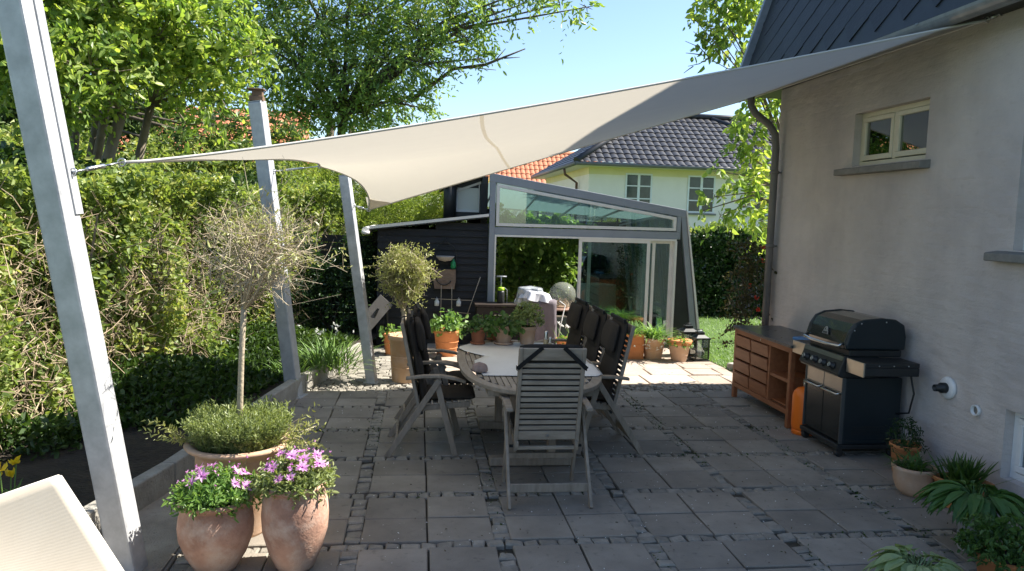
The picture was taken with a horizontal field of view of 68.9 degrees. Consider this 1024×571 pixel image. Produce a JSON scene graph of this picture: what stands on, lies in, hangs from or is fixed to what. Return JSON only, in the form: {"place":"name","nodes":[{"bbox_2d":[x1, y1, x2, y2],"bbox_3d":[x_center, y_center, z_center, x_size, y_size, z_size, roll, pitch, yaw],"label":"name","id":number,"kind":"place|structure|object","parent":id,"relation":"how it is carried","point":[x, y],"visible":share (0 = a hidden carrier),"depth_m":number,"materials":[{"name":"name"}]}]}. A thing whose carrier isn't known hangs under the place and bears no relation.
{"place":"outdoors","nodes":[
{"label":"outdoors","id":0,"kind":"place"},
{"bbox_2d":[101,475,193,570],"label":"sand strip","id":1,"kind":"object","parent":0,"point":[158,523],"visible":0.09,"depth_m":4.55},
{"bbox_2d":[0,0,147,570],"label":"steel post","id":2,"kind":"object","parent":1,"relation":"on","point":[36,91],"visible":0.94,"depth_m":3.79,"materials":[{"name":"grey metal"}]},
{"bbox_2d":[0,326,378,506],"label":"soil bed","id":3,"kind":"object","parent":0,"point":[144,454],"visible":0.08,"depth_m":5.46,"materials":[{"name":"brown soil"}]},
{"bbox_2d":[0,455,22,493],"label":"yellow tulips","id":4,"kind":"object","parent":3,"relation":"on","point":[10,473],"visible":0.25,"depth_m":4.43,"materials":[{"name":"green plant"}]},
{"bbox_2d":[0,119,128,163],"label":"leafy shrub","id":5,"kind":"object","parent":3,"relation":"on","point":[7,137],"visible":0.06,"depth_m":9.60,"materials":[{"name":"green plant"}]},
{"bbox_2d":[0,0,288,172],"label":"leaf tree","id":6,"kind":"object","parent":3,"relation":"on","point":[111,41],"visible":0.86,"depth_m":8.08,"materials":[{"name":"green plant"}]},
{"bbox_2d":[0,141,354,455],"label":"mixed hedge","id":7,"kind":"object","parent":3,"relation":"on","point":[137,219],"visible":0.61,"depth_m":7.25,"materials":[{"name":"green plant"}]},
{"bbox_2d":[0,319,358,460],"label":"bed planting","id":8,"kind":"object","parent":3,"relation":"on","point":[204,377],"visible":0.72,"depth_m":7.01,"materials":[{"name":"green plant"}]},
{"bbox_2d":[118,121,317,214],"bbox_3d":[-4.879,-1.911,12.534,3.205,1.959,2.322,0,5,-16],"label":"tall shrub","id":9,"kind":"object","parent":3,"relation":"on","point":[234,166],"visible":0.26,"depth_m":12.00,"materials":[{"name":"green plant"}]},
{"bbox_2d":[258,350,326,380],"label":"iris clump","id":10,"kind":"object","parent":3,"relation":"on","point":[301,370],"visible":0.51,"depth_m":8.39,"materials":[{"name":"green plant"}]},
{"bbox_2d":[262,232,377,328],"bbox_3d":[-3.531,-0.045,11.967,2.780,1.700,0.120,1,5,-7],"label":"board fence","id":11,"kind":"object","parent":3,"relation":"on","point":[327,241],"visible":0.01,"depth_m":11.96,"materials":[{"name":"black wood"}]},
{"bbox_2d":[267,222,377,334],"bbox_3d":[-2.948,0.111,11.417,2.112,2.227,1.384,1,5,-7],"label":"dark shrub","id":12,"kind":"object","parent":3,"relation":"on","point":[335,276],"visible":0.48,"depth_m":11.23,"materials":[{"name":"green plant"}]},
{"bbox_2d":[263,322,389,378],"bbox_3d":[-2.167,0.717,8.896,1.559,0.542,1.826,2,5,8],"label":"garlic clump","id":13,"kind":"object","parent":3,"relation":"on","point":[330,355],"visible":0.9,"depth_m":8.85,"materials":[{"name":"green plant"}]},
{"bbox_2d":[90,0,779,216],"label":"sky","id":14,"kind":"structure","parent":0,"point":[635,43],"materials":[{"name":"blue"}]},
{"bbox_2d":[557,298,568,307],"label":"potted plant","id":15,"kind":"object","parent":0,"point":[560,305],"visible":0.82,"depth_m":11.26,"materials":[{"name":"plant"}]},
{"bbox_2d":[575,282,616,314],"bbox_3d":[1.474,0.430,12.677,0.806,0.920,0.780,1,5,-7],"label":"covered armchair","id":16,"kind":"object","parent":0,"point":[603,296],"visible":0.27,"depth_m":12.80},
{"bbox_2d":[259,339,938,570],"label":"patio bedding","id":17,"kind":"object","parent":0,"point":[792,544],"depth_m":5.38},
{"bbox_2d":[83,343,361,534],"bbox_3d":[-2.345,1.194,7.353,0.189,0.265,6.136,2,5,4],"label":"concrete edging","id":18,"kind":"object","parent":17,"relation":"on","point":[153,484],"visible":0.27,"depth_m":5.31,"materials":[{"name":"grey concrete"}]},
{"bbox_2d":[427,343,732,384],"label":"flagstones","id":19,"kind":"object","parent":17,"relation":"on","point":[691,372],"visible":0.29,"depth_m":9.93,"materials":[{"name":"beige stone"}]},
{"bbox_2d":[430,307,469,356],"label":"potted plant","id":20,"kind":"object","parent":19,"relation":"on","point":[447,337],"visible":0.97,"depth_m":10.51,"materials":[{"name":"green plant"}]},
{"bbox_2d":[422,277,488,340],"bbox_3d":[-0.857,0.392,11.358,1.022,1.064,0.071,1,5,-7],"label":"trellis","id":21,"kind":"object","parent":19,"relation":"on","point":[451,299],"visible":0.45,"depth_m":11.35,"materials":[{"name":"brown wood"}]},
{"bbox_2d":[434,298,438,305],"bbox_3d":[-1.134,0.239,11.259,0.072,0.136,0.071,1,5,-7],"label":"hanging jar","id":22,"kind":"object","parent":21,"relation":"hanging from","point":[436,302],"visible":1,"depth_m":11.23,"materials":[{"name":"clear glass"}]},
{"bbox_2d":[456,299,460,305],"bbox_3d":[-0.806,0.245,11.300,0.072,0.136,0.071,1,5,-7],"label":"hanging jar","id":23,"kind":"object","parent":21,"relation":"hanging from","point":[458,302],"visible":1,"depth_m":11.27,"materials":[{"name":"clear glass"}]},
{"bbox_2d":[473,301,523,339],"bbox_3d":[-0.003,0.616,11.308,1.160,0.695,0.390,1,5,-7],"label":"potting bench","id":24,"kind":"object","parent":19,"relation":"on","point":[484,308],"visible":0.16,"depth_m":11.09,"materials":[{"name":"brown wood"}]},
{"bbox_2d":[497,276,506,302],"bbox_3d":[-0.157,0.059,11.247,0.151,0.411,0.110,-3,7,-39],"label":"garden sprayer","id":25,"kind":"object","parent":24,"relation":"on","point":[500,295],"visible":1,"depth_m":11.21,"materials":[{"name":"black plastic"}]},
{"bbox_2d":[515,286,565,343],"bbox_3d":[0.406,0.513,10.943,0.720,1.010,0.487,1,5,-7],"label":"covered barbecue","id":26,"kind":"object","parent":19,"relation":"on","point":[544,300],"visible":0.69,"depth_m":10.76,"materials":[{"name":"fabric"}]},
{"bbox_2d":[552,321,581,343],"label":"potted plant","id":27,"kind":"object","parent":19,"relation":"on","point":[561,337],"visible":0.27,"depth_m":10.71,"materials":[{"name":"green plant"}]},
{"bbox_2d":[557,306,583,344],"bbox_3d":[0.818,0.659,11.348,0.500,0.650,0.440,1,5,-7],"label":"serving table","id":28,"kind":"object","parent":19,"relation":"on","point":[562,309],"visible":0.01,"depth_m":11.18,"materials":[{"name":"brown wood"}]},
{"bbox_2d":[621,319,652,359],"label":"potted plant","id":29,"kind":"object","parent":19,"relation":"on","point":[636,351],"visible":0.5,"depth_m":10.74,"materials":[{"name":"green plant"}]},
{"bbox_2d":[634,320,693,359],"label":"potted plant","id":30,"kind":"object","parent":19,"relation":"on","point":[654,342],"visible":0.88,"depth_m":10.77,"materials":[{"name":"green plant"}]},
{"bbox_2d":[665,336,692,361],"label":"potted plant","id":31,"kind":"object","parent":19,"relation":"on","point":[679,347],"visible":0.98,"depth_m":10.62,"materials":[{"name":"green plant"}]},
{"bbox_2d":[676,323,697,356],"bbox_3d":[2.629,0.806,11.193,0.264,0.494,0.264,1,5,-10],"label":"lantern","id":32,"kind":"object","parent":19,"relation":"on","point":[687,329],"visible":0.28,"depth_m":11.12,"materials":[{"name":"black metal"}]},
{"bbox_2d":[688,329,710,361],"bbox_3d":[2.722,0.860,10.845,0.240,0.456,0.240,1,5,-13],"label":"lantern","id":33,"kind":"object","parent":19,"relation":"on","point":[695,355],"visible":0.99,"depth_m":10.81,"materials":[{"name":"black metal"}]},
{"bbox_2d":[162,391,1023,570],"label":"paving slabs","id":34,"kind":"structure","parent":17,"relation":"on","point":[667,515],"depth_m":5.37,"materials":[{"name":"grey concrete"}]},
{"bbox_2d":[0,475,123,570],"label":"sun lounger","id":35,"kind":"object","parent":34,"relation":"on","point":[47,524],"visible":1,"depth_m":3.01,"materials":[{"name":"beige fabric"}]},
{"bbox_2d":[161,455,261,570],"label":"potted plant","id":36,"kind":"object","parent":34,"relation":"on","point":[215,524],"visible":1,"depth_m":3.99,"materials":[{"name":"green plant"}]},
{"bbox_2d":[138,155,351,537],"bbox_3d":[-1.537,0.368,4.563,1.150,2.320,1.006,4,6,25],"label":"potted standard tree","id":37,"kind":"object","parent":34,"relation":"on","point":[256,434],"visible":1,"depth_m":4.43,"materials":[{"name":"green plant"}]},
{"bbox_2d":[247,87,307,398],"bbox_3d":[-2.468,-0.408,7.901,0.601,3.244,0.267,1,5,-7],"label":"steel post","id":38,"kind":"object","parent":34,"relation":"on","point":[259,123],"visible":0.81,"depth_m":7.81,"materials":[{"name":"grey metal"}]},
{"bbox_2d":[70,14,1002,211],"bbox_3d":[0.453,-1.412,6.549,6.049,1.625,4.923,1,5,-7],"label":"shade sail","id":39,"kind":"object","parent":38,"relation":"attached to","point":[384,167],"visible":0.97,"depth_m":6.42,"materials":[{"name":"fabric"}]},
{"bbox_2d":[248,440,340,570],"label":"potted plant","id":40,"kind":"object","parent":34,"relation":"on","point":[291,486],"visible":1,"depth_m":4.03,"materials":[{"name":"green plant"}]},
{"bbox_2d":[384,310,474,457],"bbox_3d":[-0.694,0.819,6.399,0.748,1.163,0.630,1,5,-7],"label":"recliner chair","id":41,"kind":"object","parent":34,"relation":"on","point":[414,340],"visible":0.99,"depth_m":6.18,"materials":[{"name":"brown wood"}]},
{"bbox_2d":[394,302,472,434],"bbox_3d":[-0.716,0.764,6.987,0.748,1.163,0.630,1,5,-9],"label":"recliner chair","id":42,"kind":"object","parent":34,"relation":"on","point":[421,314],"visible":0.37,"depth_m":6.79,"materials":[{"name":"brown wood"}]},
{"bbox_2d":[457,340,601,465],"bbox_3d":[0.100,1.025,6.507,1.160,0.740,2.260,1,5,-7],"label":"garden table","id":43,"kind":"object","parent":34,"relation":"on","point":[496,386],"visible":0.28,"depth_m":5.96,"materials":[{"name":"grey wood"}]},
{"bbox_2d":[481,311,501,339],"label":"potted plant","id":44,"kind":"object","parent":43,"relation":"on","point":[489,316],"visible":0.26,"depth_m":7.46,"materials":[{"name":"green plant"}]},
{"bbox_2d":[459,342,603,375],"bbox_3d":[0.112,0.645,6.624,1.160,0.034,1.580,1,5,-7],"label":"tablecloth","id":45,"kind":"object","parent":43,"relation":"on","point":[499,360],"visible":0.48,"depth_m":6.55,"materials":[{"name":"grey fabric"}]},
{"bbox_2d":[459,314,494,344],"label":"potted plant","id":46,"kind":"object","parent":45,"relation":"on","point":[477,332],"visible":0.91,"depth_m":7.19,"materials":[{"name":"green plant"}]},
{"bbox_2d":[472,362,487,372],"bbox_3d":[-0.255,0.647,5.929,0.131,0.081,0.107,1,5,-7],"label":"stone","id":47,"kind":"object","parent":45,"relation":"on","point":[479,367],"visible":1,"depth_m":5.89,"materials":[{"name":"grey stone"}]},
{"bbox_2d":[483,310,525,344],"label":"potted plant","id":48,"kind":"object","parent":45,"relation":"on","point":[503,334],"visible":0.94,"depth_m":7.17,"materials":[{"name":"green plant"}]},
{"bbox_2d":[511,299,544,344],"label":"potted plant","id":49,"kind":"object","parent":45,"relation":"on","point":[528,336],"visible":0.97,"depth_m":7.26,"materials":[{"name":"green plant"}]},
{"bbox_2d":[543,331,547,343],"bbox_3d":[0.323,0.513,7.093,0.066,0.168,0.066,1,5,-7],"label":"spice mill","id":50,"kind":"object","parent":45,"relation":"on","point":[545,337],"visible":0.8,"depth_m":7.07,"materials":[{"name":"silver glass"}]},
{"bbox_2d":[499,344,592,509],"bbox_3d":[0.237,0.951,5.429,0.630,1.130,0.748,1,5,-7],"label":"recliner chair","id":51,"kind":"object","parent":34,"relation":"on","point":[552,401],"visible":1,"depth_m":5.24,"materials":[{"name":"grey wood"}]},
{"bbox_2d":[182,355,947,570],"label":"leaf litter","id":52,"kind":"object","parent":34,"relation":"on","point":[602,470],"visible":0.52,"depth_m":5.98,"materials":[{"name":"brown plant"}]},
{"bbox_2d":[538,297,599,413],"bbox_3d":[0.536,0.723,7.849,0.748,1.163,0.630,1,5,-9],"label":"recliner chair","id":53,"kind":"object","parent":34,"relation":"on","point":[579,309],"visible":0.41,"depth_m":7.69,"materials":[{"name":"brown wood"}]},
{"bbox_2d":[583,305,619,434],"bbox_3d":[0.640,0.788,7.169,0.748,1.163,0.630,1,5,-7],"label":"recliner chair","id":54,"kind":"object","parent":34,"relation":"on","point":[595,320],"visible":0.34,"depth_m":6.99,"materials":[{"name":"black fabric"}]},
{"bbox_2d":[576,313,643,454],"bbox_3d":[0.744,0.845,6.580,0.748,1.163,0.630,1,5,-7],"label":"recliner chair","id":55,"kind":"object","parent":34,"relation":"on","point":[617,329],"visible":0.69,"depth_m":6.37,"materials":[{"name":"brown wood"}]},
{"bbox_2d":[310,366,922,570],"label":"fallen petals","id":56,"kind":"object","parent":34,"relation":"on","point":[620,482],"visible":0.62,"depth_m":5.57,"materials":[{"name":"pink plant"}]},
{"bbox_2d":[318,389,1018,569],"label":"joint moss","id":57,"kind":"object","parent":34,"relation":"on","point":[706,464],"visible":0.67,"depth_m":6.17,"materials":[{"name":"green plant"}]},
{"bbox_2d":[731,325,805,427],"bbox_3d":[2.899,0.936,7.989,0.580,0.830,1.360,1,5,-7],"label":"sideboard","id":58,"kind":"object","parent":34,"relation":"on","point":[769,367],"visible":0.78,"depth_m":7.83,"materials":[{"name":"brown wood"}]},
{"bbox_2d":[793,336,809,339],"bbox_3d":[2.979,0.547,7.487,0.180,0.035,0.280,0,6,-21],"label":"folded cover","id":59,"kind":"object","parent":58,"relation":"on","point":[799,338],"visible":0.37,"depth_m":7.53,"materials":[{"name":"blue fabric"}]},
{"bbox_2d":[791,381,811,435],"bbox_3d":[2.806,1.174,7.170,0.224,0.500,0.224,1,5,-7],"label":"gas bottle","id":60,"kind":"object","parent":34,"relation":"on","point":[797,407],"visible":0.45,"depth_m":7.11,"materials":[{"name":"orange metal"}]},
{"bbox_2d":[792,309,919,456],"bbox_3d":[3.035,0.858,6.731,0.667,1.223,1.185,1,5,-7],"label":"gas grill","id":61,"kind":"object","parent":34,"relation":"on","point":[852,380],"visible":0.98,"depth_m":6.46,"materials":[{"name":"black metal"}]},
{"bbox_2d":[803,378,823,431],"bbox_3d":[2.767,1.098,6.886,0.071,0.441,0.294,1,5,-7],"label":"door","id":62,"kind":"structure","parent":61,"relation":"in","point":[814,393],"depth_m":6.87,"materials":[{"name":"black metal"}]},
{"bbox_2d":[821,385,840,441],"bbox_3d":[2.804,1.127,6.588,0.071,0.441,0.294,1,5,-7],"label":"door","id":63,"kind":"structure","parent":61,"relation":"in","point":[832,400],"depth_m":6.59,"materials":[{"name":"black metal"}]},
{"bbox_2d":[884,416,930,470],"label":"potted plant","id":64,"kind":"object","parent":34,"relation":"on","point":[902,444],"visible":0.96,"depth_m":6.09,"materials":[{"name":"green plant"}]},
{"bbox_2d":[863,544,963,570],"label":"potted plant","id":65,"kind":"object","parent":34,"relation":"on","point":[892,558],"visible":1,"depth_m":3.96,"materials":[{"name":"green plant"}]},
{"bbox_2d":[881,447,948,497],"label":"potted plant","id":66,"kind":"object","parent":34,"relation":"on","point":[914,474],"visible":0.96,"depth_m":5.54,"materials":[{"name":"green plant"}]},
{"bbox_2d":[912,479,1023,550],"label":"potted plant","id":67,"kind":"object","parent":34,"relation":"on","point":[964,497],"visible":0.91,"depth_m":4.58,"materials":[{"name":"green plant"}]},
{"bbox_2d":[928,449,1013,507],"bbox_3d":[3.302,1.403,5.386,0.566,0.399,0.467,4,6,20],"label":"potted plant","id":68,"kind":"object","parent":34,"relation":"on","point":[960,469],"visible":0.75,"depth_m":5.37,"materials":[{"name":"green plant"}]},
{"bbox_2d":[169,347,1021,570],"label":"granite setts","id":69,"kind":"structure","parent":17,"relation":"on","point":[645,538],"depth_m":5.53,"materials":[{"name":"grey stone"}]},
{"bbox_2d":[338,175,377,383],"bbox_3d":[-1.775,-0.064,8.736,0.500,2.445,0.195,2,5,-2],"label":"steel post","id":70,"kind":"object","parent":69,"relation":"on","point":[355,256],"visible":0.9,"depth_m":8.67,"materials":[{"name":"grey metal"}]},
{"bbox_2d":[357,295,391,330],"bbox_3d":[-2.014,0.537,10.961,0.523,0.806,0.116,-1,6,-23],"label":"folded table","id":71,"kind":"object","parent":69,"relation":"on","point":[377,310],"visible":0.68,"depth_m":10.96,"materials":[{"name":"grey wood"}]},
{"bbox_2d":[378,324,401,354],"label":"potted plant","id":72,"kind":"object","parent":69,"relation":"on","point":[384,335],"visible":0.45,"depth_m":10.53,"materials":[{"name":"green plant"}]},
{"bbox_2d":[362,240,442,382],"bbox_3d":[-1.263,0.290,8.922,0.830,1.698,0.854,4,6,22],"label":"potted olive tree","id":73,"kind":"object","parent":69,"relation":"on","point":[404,275],"visible":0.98,"depth_m":8.77,"materials":[{"name":"green plant"}]},
{"bbox_2d":[951,512,1023,570],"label":"potted plant","id":74,"kind":"object","parent":69,"relation":"on","point":[985,549],"visible":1,"depth_m":4.09,"materials":[{"name":"green plant"}]},
{"bbox_2d":[609,310,657,330],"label":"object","id":75,"kind":"object","parent":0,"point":[632,315],"visible":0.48,"depth_m":12.26,"materials":[{"name":"glass"}]},
{"bbox_2d":[556,289,761,370],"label":"lawn","id":76,"kind":"structure","parent":0,"point":[711,316],"depth_m":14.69,"materials":[{"name":"green plant"}]},
{"bbox_2d":[255,162,488,242],"bbox_3d":[-2.576,-1.432,14.268,5.000,2.176,2.259,-1,6,-27],"label":"lime conifer","id":77,"kind":"object","parent":76,"relation":"on","point":[416,208],"visible":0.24,"depth_m":13.83,"materials":[{"name":"green plant"}]},
{"bbox_2d":[361,176,488,344],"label":"garden shed","id":78,"kind":"structure","parent":76,"relation":"on","point":[468,202],"depth_m":11.48,"materials":[{"name":"black wood"}]},
{"bbox_2d":[431,237,457,289],"bbox_3d":[-1.014,-0.325,11.311,0.400,0.806,0.280,1,5,-7],"label":"wall planter","id":79,"kind":"object","parent":78,"relation":"attached to","point":[446,279],"visible":0.94,"depth_m":11.38,"materials":[{"name":"brown"}]},
{"bbox_2d":[440,152,596,222],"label":"tiled house","id":80,"kind":"structure","parent":76,"relation":"on","point":[527,171],"depth_m":39.83,"materials":[{"name":"orange tile"}]},
{"bbox_2d":[487,174,701,347],"bbox_3d":[1.130,-0.504,13.407,3.470,2.689,3.690,1,5,-7],"label":"greenhouse","id":81,"kind":"object","parent":76,"relation":"on","point":[655,239],"visible":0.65,"depth_m":11.82,"materials":[{"name":"metal"}]},
{"bbox_2d":[487,202,600,304],"bbox_3d":[0.394,-0.391,13.954,2.484,2.249,2.195,1,5,-7],"label":"grape vine","id":82,"kind":"object","parent":81,"relation":"in","point":[532,261],"visible":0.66,"depth_m":14.05,"materials":[{"name":"green plant"}]},
{"bbox_2d":[495,184,676,230],"bbox_3d":[1.169,-1.200,11.553,2.840,0.636,0.092,1,5,-7],"label":"transom window","id":83,"kind":"structure","parent":81,"relation":"in","point":[674,219],"depth_m":11.50,"materials":[{"name":"metal"}]},
{"bbox_2d":[576,239,650,331],"bbox_3d":[1.581,0.118,11.692,1.140,1.670,0.073,1,5,-7],"label":"sliding door","id":84,"kind":"structure","parent":81,"relation":"in","point":[580,240],"depth_m":11.65,"materials":[{"name":"metal"}]},
{"bbox_2d":[584,241,655,336],"bbox_3d":[1.702,0.114,11.776,1.080,1.670,0.036,1,5,-7],"label":"sliding door","id":85,"kind":"structure","parent":81,"relation":"in","point":[653,242],"depth_m":11.76,"materials":[{"name":"metal"}]},
{"bbox_2d":[639,241,672,344],"bbox_3d":[2.291,0.121,11.895,0.480,1.670,0.036,1,5,-7],"label":"sliding door","id":86,"kind":"structure","parent":81,"relation":"in","point":[670,243],"depth_m":11.86,"materials":[{"name":"metal"}]},
{"bbox_2d":[487,215,766,316],"bbox_3d":[3.687,-0.383,16.851,9.773,2.239,2.028,1,5,-7],"label":"beech hedge","id":87,"kind":"object","parent":76,"relation":"on","point":[715,262],"visible":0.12,"depth_m":16.13,"materials":[{"name":"green plant"}]},
{"bbox_2d":[531,114,779,274],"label":"yellow house","id":88,"kind":"structure","parent":76,"relation":"on","point":[668,164],"depth_m":26.79,"materials":[{"name":"beige paint"}]},
{"bbox_2d":[625,173,652,202],"bbox_3d":[4.492,-3.314,26.558,0.980,1.330,0.060,1,5,-7],"label":"window","id":89,"kind":"structure","parent":88,"relation":"in","point":[638,188],"depth_m":26.53,"materials":[{"name":"white paint"}]},
{"bbox_2d":[686,175,715,215],"bbox_3d":[6.796,-3.234,26.821,1.140,1.400,0.120,1,5,-7],"label":"window","id":90,"kind":"structure","parent":88,"relation":"in","point":[706,184],"depth_m":26.82,"materials":[{"name":"white paint"}]},
{"bbox_2d":[752,178,768,216],"bbox_3d":[9.256,-3.188,27.130,1.140,1.400,0.120,1,5,-7],"label":"window","id":91,"kind":"structure","parent":88,"relation":"in","point":[756,206],"depth_m":27.13,"materials":[{"name":"white paint"}]},
{"bbox_2d":[727,362,732,370],"bbox_3d":[3.309,1.165,9.985,0.120,0.100,1.000,-2,6,-35],"label":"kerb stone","id":92,"kind":"object","parent":76,"relation":"on","point":[730,366],"visible":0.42,"depth_m":10.31,"materials":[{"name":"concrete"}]},
{"bbox_2d":[683,0,780,254],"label":"cherry tree","id":93,"kind":"object","parent":76,"relation":"on","point":[741,14],"visible":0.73,"depth_m":12.43,"materials":[{"name":"green plant"}]},
{"bbox_2d":[684,16,741,72],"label":"bare twigs","id":94,"kind":"object","parent":93,"relation":"attached to","point":[706,54],"visible":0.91,"depth_m":12.48,"materials":[{"name":"brown plant"}]},
{"label":"ground","id":95,"kind":"structure","parent":0,"visible":0},
{"bbox_2d":[0,0,309,173],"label":"dark leafy tree","id":96,"kind":"object","parent":95,"relation":"on","point":[133,123],"visible":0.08,"depth_m":12.60,"materials":[{"name":"green plant"}]},
{"bbox_2d":[118,106,309,182],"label":"long tiled house","id":97,"kind":"structure","parent":95,"relation":"on","point":[228,122],"depth_m":24.61,"materials":[{"name":"tile"}]},
{"bbox_2d":[198,0,604,296],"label":"tall ash tree","id":98,"kind":"object","parent":95,"relation":"on","point":[364,90],"visible":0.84,"depth_m":14.87,"materials":[{"name":"green plant"}]},
{"bbox_2d":[410,48,524,101],"bbox_3d":[-0.926,-4.233,15.059,2.409,1.073,0.200,3,5,10],"label":"bare branch","id":99,"kind":"object","parent":98,"relation":"attached to","point":[434,83],"visible":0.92,"depth_m":14.94,"materials":[{"name":"brown plant"}]},
{"bbox_2d":[739,0,1023,497],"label":"rendered house","id":100,"kind":"structure","parent":95,"relation":"on","point":[896,191],"depth_m":6.37,"materials":[{"name":"paint"}]},
{"bbox_2d":[711,235,776,348],"bbox_3d":[2.872,0.139,9.152,0.828,1.530,0.646,1,5,-7],"label":"climbing rose","id":101,"kind":"object","parent":100,"relation":"attached to","point":[749,295],"visible":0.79,"depth_m":9.15,"materials":[{"name":"green plant"}]},
{"bbox_2d":[833,99,930,175],"bbox_3d":[3.459,-1.346,6.900,0.235,0.600,1.320,1,5,-7],"label":"window","id":102,"kind":"structure","parent":100,"relation":"in","point":[897,133],"depth_m":6.83,"materials":[{"name":"beige paint"}]},
{"bbox_2d":[932,376,956,398],"bbox_3d":[3.450,0.821,5.992,0.130,0.184,0.184,1,5,-7],"label":"wall vent","id":103,"kind":"object","parent":100,"relation":"attached to","point":[945,387],"depth_m":5.96,"materials":[{"name":"white paint"}]},
{"bbox_2d":[970,405,981,415],"bbox_3d":[3.535,0.952,5.691,0.030,0.084,0.084,1,5,-7],"label":"pipe end","id":104,"kind":"object","parent":100,"relation":"attached to","point":[975,410],"visible":1,"depth_m":5.70,"materials":[{"name":"white paint"}]},
{"bbox_2d":[983,241,1023,263],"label":"window","id":105,"kind":"structure","parent":100,"relation":"in","point":[998,256],"depth_m":5.35,"materials":[{"name":"white paint"}]},
{"bbox_2d":[1010,412,1023,482],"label":"window","id":106,"kind":"structure","parent":100,"relation":"in","point":[1017,457],"depth_m":5.39,"materials":[{"name":"white paint"}]}
]}

